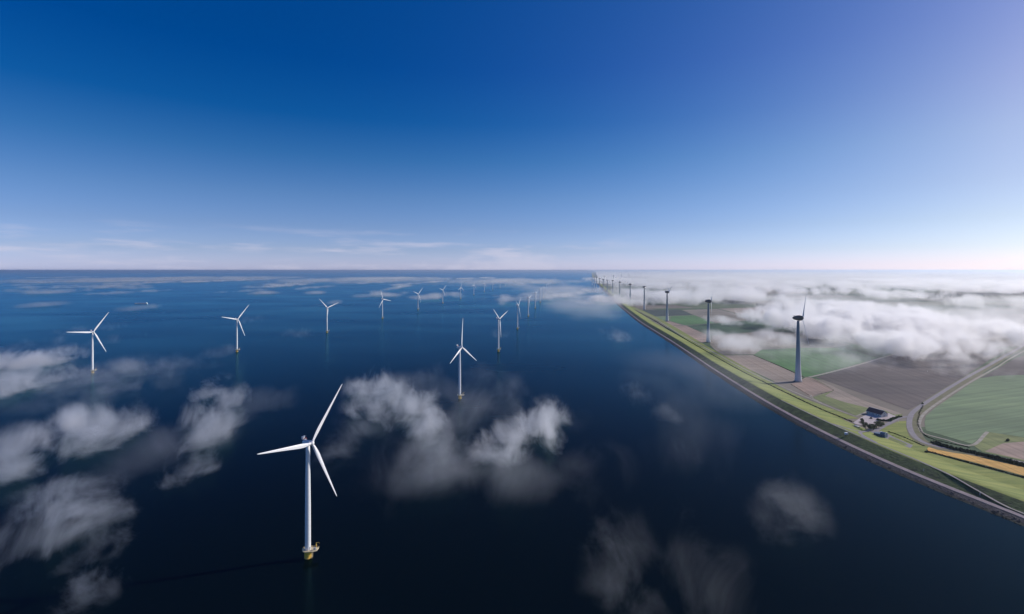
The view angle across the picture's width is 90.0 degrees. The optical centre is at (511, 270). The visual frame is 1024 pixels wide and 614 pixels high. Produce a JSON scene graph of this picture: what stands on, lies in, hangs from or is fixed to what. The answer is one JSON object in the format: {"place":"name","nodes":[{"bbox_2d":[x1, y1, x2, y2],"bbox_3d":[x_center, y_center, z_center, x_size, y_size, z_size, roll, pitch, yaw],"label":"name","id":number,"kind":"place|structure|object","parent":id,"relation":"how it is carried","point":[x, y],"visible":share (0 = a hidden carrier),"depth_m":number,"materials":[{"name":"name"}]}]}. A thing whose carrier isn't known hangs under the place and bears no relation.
{"place":"outdoors","nodes":[
{"label":"outdoors","id":0,"kind":"place"},
{"bbox_2d":[0,271,1023,613],"bbox_3d":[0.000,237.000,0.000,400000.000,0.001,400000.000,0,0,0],"label":"water","id":1,"kind":"structure","parent":0,"point":[582,445],"depth_m":605.93,"materials":[{"name":"blue liquid"}]},
{"bbox_2d":[72,312,108,372],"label":"offshore wind turbine","id":2,"kind":"object","parent":1,"relation":"in","point":[92,370],"visible":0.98,"depth_m":1177.89,"materials":[{"name":"beige metal"}]},
{"bbox_2d":[224,305,248,351],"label":"offshore wind turbine","id":3,"kind":"object","parent":1,"relation":"in","point":[236,319],"visible":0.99,"depth_m":1485.13,"materials":[{"name":"beige metal"}]},
{"bbox_2d":[259,385,341,559],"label":"offshore wind turbine","id":4,"kind":"object","parent":1,"relation":"in","point":[308,549],"visible":0.99,"depth_m":420.65,"materials":[{"name":"beige metal"}]},
{"bbox_2d":[321,301,336,332],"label":"offshore wind turbine","id":5,"kind":"object","parent":1,"relation":"in","point":[327,330],"visible":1,"depth_m":1941.99,"materials":[{"name":"beige metal"}]},
{"bbox_2d":[379,293,389,318],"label":"offshore wind turbine","id":6,"kind":"object","parent":1,"relation":"in","point":[382,305],"visible":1,"depth_m":2503.12,"materials":[{"name":"beige metal"}]},
{"bbox_2d":[450,323,476,398],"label":"offshore wind turbine","id":7,"kind":"object","parent":1,"relation":"in","point":[459,378],"visible":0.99,"depth_m":943.41,"materials":[{"name":"beige metal"}]},
{"bbox_2d":[494,310,502,351],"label":"offshore wind turbine","id":8,"kind":"object","parent":1,"relation":"in","point":[498,319],"visible":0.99,"depth_m":1492.78,"materials":[{"name":"beige metal"}]},
{"bbox_2d":[516,302,519,328],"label":"offshore wind turbine","id":9,"kind":"object","parent":1,"relation":"in","point":[517,327],"visible":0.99,"depth_m":2055.72,"materials":[{"name":"beige metal"}]},
{"bbox_2d":[0,0,1023,421],"label":"sky","id":10,"kind":"structure","parent":0,"point":[136,135],"materials":[{"name":"blue"}]},
{"bbox_2d":[657,316,670,321],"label":"field","id":11,"kind":"structure","parent":0,"point":[663,318],"depth_m":2503.74,"materials":[{"name":"green plant"}]},
{"bbox_2d":[665,286,671,320],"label":"land wind turbine","id":12,"kind":"object","parent":11,"relation":"on","point":[667,292],"visible":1,"depth_m":2371.20,"materials":[{"name":"metal"}]},
{"bbox_2d":[642,310,692,315],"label":"field","id":13,"kind":"structure","parent":0,"point":[663,312],"depth_m":2859.45,"materials":[{"name":"green plant"}]},
{"bbox_2d":[674,326,706,342],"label":"field","id":14,"kind":"structure","parent":0,"point":[697,335],"depth_m":1909.67,"materials":[{"name":"pink soil"}]},
{"bbox_2d":[670,315,713,324],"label":"field","id":15,"kind":"structure","parent":0,"point":[689,320],"depth_m":2403.97,"materials":[{"name":"green plant"}]},
{"bbox_2d":[683,309,757,322],"bbox_3d":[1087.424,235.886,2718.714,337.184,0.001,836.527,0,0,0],"label":"field","id":16,"kind":"structure","parent":0,"point":[717,315],"depth_m":2669.06,"materials":[{"name":"white"}]},
{"bbox_2d":[686,319,788,334],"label":"field","id":17,"kind":"structure","parent":0,"point":[737,327],"depth_m":2147.22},
{"bbox_2d":[636,309,854,415],"bbox_3d":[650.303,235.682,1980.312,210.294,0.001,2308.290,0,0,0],"label":"track","id":18,"kind":"structure","parent":0,"point":[753,373],"depth_m":1152.01,"materials":[{"name":"grey asphalt"}]},
{"bbox_2d":[718,307,788,318],"bbox_3d":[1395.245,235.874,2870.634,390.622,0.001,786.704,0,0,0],"label":"field","id":19,"kind":"structure","parent":0,"point":[759,312],"depth_m":2858.44,"materials":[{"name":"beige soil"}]},
{"bbox_2d":[724,355,794,383],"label":"field","id":20,"kind":"structure","parent":0,"point":[771,371],"depth_m":1229.07,"materials":[{"name":"beige soil"}]},
{"bbox_2d":[710,331,848,354],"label":"field","id":21,"kind":"structure","parent":0,"point":[743,343],"depth_m":1671.45,"materials":[{"name":"white"}]},
{"bbox_2d":[705,294,712,342],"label":"land wind turbine","id":22,"kind":"object","parent":21,"relation":"on","point":[708,301],"visible":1,"depth_m":1670.27,"materials":[{"name":"metal"}]},
{"bbox_2d":[592,271,1023,478],"bbox_3d":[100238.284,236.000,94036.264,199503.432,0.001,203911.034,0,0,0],"label":"ground","id":23,"kind":"structure","parent":0,"point":[878,314],"depth_m":3634.10,"materials":[{"name":"green plant"}]},
{"bbox_2d":[643,281,646,309],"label":"land wind turbine","id":24,"kind":"object","parent":23,"relation":"on","point":[644,287],"visible":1,"depth_m":3071.91,"materials":[{"name":"metal"}]},
{"bbox_2d":[721,299,745,302],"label":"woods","id":25,"kind":"object","parent":23,"relation":"on","point":[735,300],"visible":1,"depth_m":3750.63,"materials":[{"name":"grey"}]},
{"bbox_2d":[629,305,856,418],"bbox_3d":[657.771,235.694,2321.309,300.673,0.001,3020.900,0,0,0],"label":"verge","id":26,"kind":"structure","parent":23,"relation":"on","point":[840,414],"depth_m":1215.88,"materials":[{"name":"green plant"}]},
{"bbox_2d":[635,310,851,421],"bbox_3d":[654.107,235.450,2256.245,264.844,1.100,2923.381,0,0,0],"label":"reeds","id":27,"kind":"object","parent":23,"relation":"on","point":[749,374],"visible":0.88,"depth_m":1134.04,"materials":[{"name":"green plant"}]},
{"bbox_2d":[756,303,790,310],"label":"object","id":28,"kind":"object","parent":23,"relation":"on","point":[773,307],"visible":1,"depth_m":3112.68,"materials":[{"name":"white"}]},
{"bbox_2d":[780,287,847,290],"bbox_3d":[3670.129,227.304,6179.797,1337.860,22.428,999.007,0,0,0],"label":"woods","id":29,"kind":"object","parent":23,"relation":"on","point":[816,289],"visible":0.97,"depth_m":6054.64,"materials":[{"name":"white"}]},
{"bbox_2d":[853,413,895,424],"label":"yard","id":30,"kind":"structure","parent":23,"relation":"on","point":[867,419],"depth_m":813.50,"materials":[{"name":"grey gravel"}]},
{"bbox_2d":[872,430,912,447],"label":"car park","id":31,"kind":"structure","parent":23,"relation":"on","point":[909,445],"depth_m":714.76,"materials":[{"name":"grey asphalt"}]},
{"bbox_2d":[888,415,901,421],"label":"hedge","id":32,"kind":"object","parent":23,"relation":"on","point":[892,418],"visible":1,"depth_m":811.23,"materials":[{"name":"green plant"}]},
{"bbox_2d":[888,431,924,445],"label":"reeds","id":33,"kind":"object","parent":23,"relation":"on","point":[907,438],"visible":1,"depth_m":718.34,"materials":[{"name":"green plant"}]},
{"bbox_2d":[916,405,969,447],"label":"reeds","id":34,"kind":"object","parent":23,"relation":"on","point":[917,422],"visible":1,"depth_m":732.29,"materials":[{"name":"green plant"}]},
{"bbox_2d":[920,293,984,298],"bbox_3d":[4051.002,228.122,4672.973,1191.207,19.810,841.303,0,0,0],"label":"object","id":35,"kind":"object","parent":23,"relation":"on","point":[954,295],"visible":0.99,"depth_m":4627.72,"materials":[{"name":"white"}]},
{"bbox_2d":[952,336,969,341],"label":"woods","id":36,"kind":"object","parent":23,"relation":"on","point":[956,338],"visible":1,"depth_m":1704.17,"materials":[{"name":"white"}]},
{"bbox_2d":[906,344,1023,461],"bbox_3d":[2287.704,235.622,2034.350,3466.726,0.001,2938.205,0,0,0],"label":"verge","id":37,"kind":"structure","parent":23,"relation":"on","point":[918,433],"depth_m":891.97,"materials":[{"name":"green plant"}]},
{"bbox_2d":[924,451,1023,477],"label":"reeds","id":38,"kind":"object","parent":23,"relation":"on","point":[991,468],"visible":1,"depth_m":621.89,"materials":[{"name":"plant"}]},
{"bbox_2d":[930,440,1023,466],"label":"shrubbery","id":39,"kind":"object","parent":23,"relation":"on","point":[996,457],"visible":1,"depth_m":653.04,"materials":[{"name":"green plant"}]},
{"bbox_2d":[986,327,1023,333],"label":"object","id":40,"kind":"object","parent":23,"relation":"on","point":[996,330],"visible":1,"depth_m":1919.12,"materials":[{"name":"white"}]},
{"bbox_2d":[592,275,1023,514],"bbox_3d":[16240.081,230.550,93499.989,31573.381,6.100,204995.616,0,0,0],"label":"dike slope","id":41,"kind":"structure","parent":0,"point":[919,467],"depth_m":669.01,"materials":[{"name":"green plant"}]},
{"bbox_2d":[592,274,1023,500],"bbox_3d":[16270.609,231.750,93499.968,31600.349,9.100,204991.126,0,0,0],"label":"dike grass","id":42,"kind":"structure","parent":41,"relation":"on","point":[984,481],"depth_m":727.29,"materials":[{"name":"green plant"}]},
{"bbox_2d":[592,272,1023,525],"bbox_3d":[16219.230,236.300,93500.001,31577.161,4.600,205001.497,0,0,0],"label":"revetment","id":43,"kind":"object","parent":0,"point":[957,495],"visible":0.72,"depth_m":643.83,"materials":[{"name":"stone"}]},
{"bbox_2d":[632,317,1020,524],"bbox_3d":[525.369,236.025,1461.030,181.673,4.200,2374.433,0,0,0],"label":"armour stones","id":44,"kind":"object","parent":43,"relation":"on","point":[857,452],"visible":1,"depth_m":636.22,"materials":[{"name":"grey stone"}]},
{"bbox_2d":[594,279,1023,518],"bbox_3d":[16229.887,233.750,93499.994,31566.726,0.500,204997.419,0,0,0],"label":"berm path","id":45,"kind":"structure","parent":0,"point":[912,472],"depth_m":656.08,"materials":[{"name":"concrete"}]},
{"bbox_2d":[792,377,831,396],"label":"field","id":46,"kind":"structure","parent":0,"point":[809,386],"depth_m":1034.22,"materials":[{"name":"pink soil"}]},
{"bbox_2d":[792,292,808,381],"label":"land wind turbine","id":47,"kind":"object","parent":46,"relation":"on","point":[798,377],"visible":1,"depth_m":1081.16,"materials":[{"name":"metal"}]},
{"bbox_2d":[754,348,876,375],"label":"field","id":48,"kind":"structure","parent":0,"point":[815,361],"depth_m":1368.27,"materials":[{"name":"green plant"}]},
{"bbox_2d":[813,379,902,415],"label":"field","id":49,"kind":"structure","parent":0,"point":[853,409],"depth_m":892.70,"materials":[{"name":"green plant"}]},
{"bbox_2d":[818,380,900,414],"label":"field","id":50,"kind":"structure","parent":0,"point":[838,394],"depth_m":934.09,"materials":[{"name":"beige soil"}]},
{"bbox_2d":[809,348,915,376],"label":"track","id":51,"kind":"structure","parent":0,"point":[860,363],"depth_m":1280.19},
{"bbox_2d":[858,429,877,442],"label":"dike ramp","id":52,"kind":"structure","parent":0,"point":[861,432],"depth_m":713.80,"materials":[{"name":"grey asphalt"}]},
{"bbox_2d":[866,407,887,416],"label":"farm barn","id":53,"kind":"structure","parent":0,"point":[876,412],"depth_m":828.75,"materials":[{"name":"metal"}]},
{"bbox_2d":[874,431,887,437],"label":"pump house","id":54,"kind":"structure","parent":0,"point":[883,434],"depth_m":722.17,"materials":[{"name":"blue"}]},
{"bbox_2d":[871,416,913,431],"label":"road","id":55,"kind":"structure","parent":0,"point":[885,425],"depth_m":787.08,"materials":[{"name":"grey asphalt"}]},
{"bbox_2d":[888,437,906,445],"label":"field","id":56,"kind":"structure","parent":0,"point":[897,441],"depth_m":704.28,"materials":[{"name":"green plant"}]},
{"bbox_2d":[782,400,1023,513],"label":"dike path","id":57,"kind":"structure","parent":0,"point":[915,459],"depth_m":606.26,"materials":[{"name":"grey asphalt"}]},
{"bbox_2d":[879,421,927,451],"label":"field","id":58,"kind":"structure","parent":0,"point":[899,427],"depth_m":739.25,"materials":[{"name":"green plant"}]},
{"bbox_2d":[817,345,1003,409],"bbox_3d":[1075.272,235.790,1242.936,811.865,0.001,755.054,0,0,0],"label":"field","id":59,"kind":"structure","parent":0,"point":[906,380],"depth_m":1180.68,"materials":[{"name":"soil"}]},
{"bbox_2d":[906,345,1023,461],"bbox_3d":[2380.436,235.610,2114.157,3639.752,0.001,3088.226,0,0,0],"label":"road","id":60,"kind":"structure","parent":0,"point":[909,422],"depth_m":926.16,"materials":[{"name":"grey asphalt"}]},
{"bbox_2d":[917,351,1023,445],"bbox_3d":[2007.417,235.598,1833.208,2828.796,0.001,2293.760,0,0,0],"label":"cycle track","id":61,"kind":"structure","parent":0,"point":[981,438],"depth_m":857.04,"materials":[{"name":"grey asphalt"}]},
{"bbox_2d":[922,452,1023,489],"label":"field","id":62,"kind":"structure","parent":0,"point":[1014,481],"depth_m":593.79,"materials":[{"name":"green plant"}]},
{"bbox_2d":[925,362,1023,443],"bbox_3d":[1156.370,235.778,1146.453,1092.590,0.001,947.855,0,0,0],"label":"field","id":63,"kind":"structure","parent":0,"point":[972,412],"depth_m":854.65,"materials":[{"name":"green plant"}]},
{"bbox_2d":[927,447,1023,475],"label":"field","id":64,"kind":"structure","parent":0,"point":[1002,466],"depth_m":631.08,"materials":[{"name":"plant"}]},
{"bbox_2d":[974,432,1023,460],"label":"field","id":65,"kind":"structure","parent":0,"point":[990,440],"depth_m":704.86,"materials":[{"name":"green plant"}]},
{"bbox_2d":[981,356,1023,377],"bbox_3d":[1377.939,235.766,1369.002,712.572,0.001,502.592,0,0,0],"label":"field","id":66,"kind":"structure","parent":0,"point":[1015,366],"depth_m":1216.25,"materials":[{"name":"soil"}]},
{"bbox_2d":[986,442,1023,459],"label":"field","id":67,"kind":"structure","parent":0,"point":[1014,449],"depth_m":669.63,"materials":[{"name":"pink soil"}]}
]}

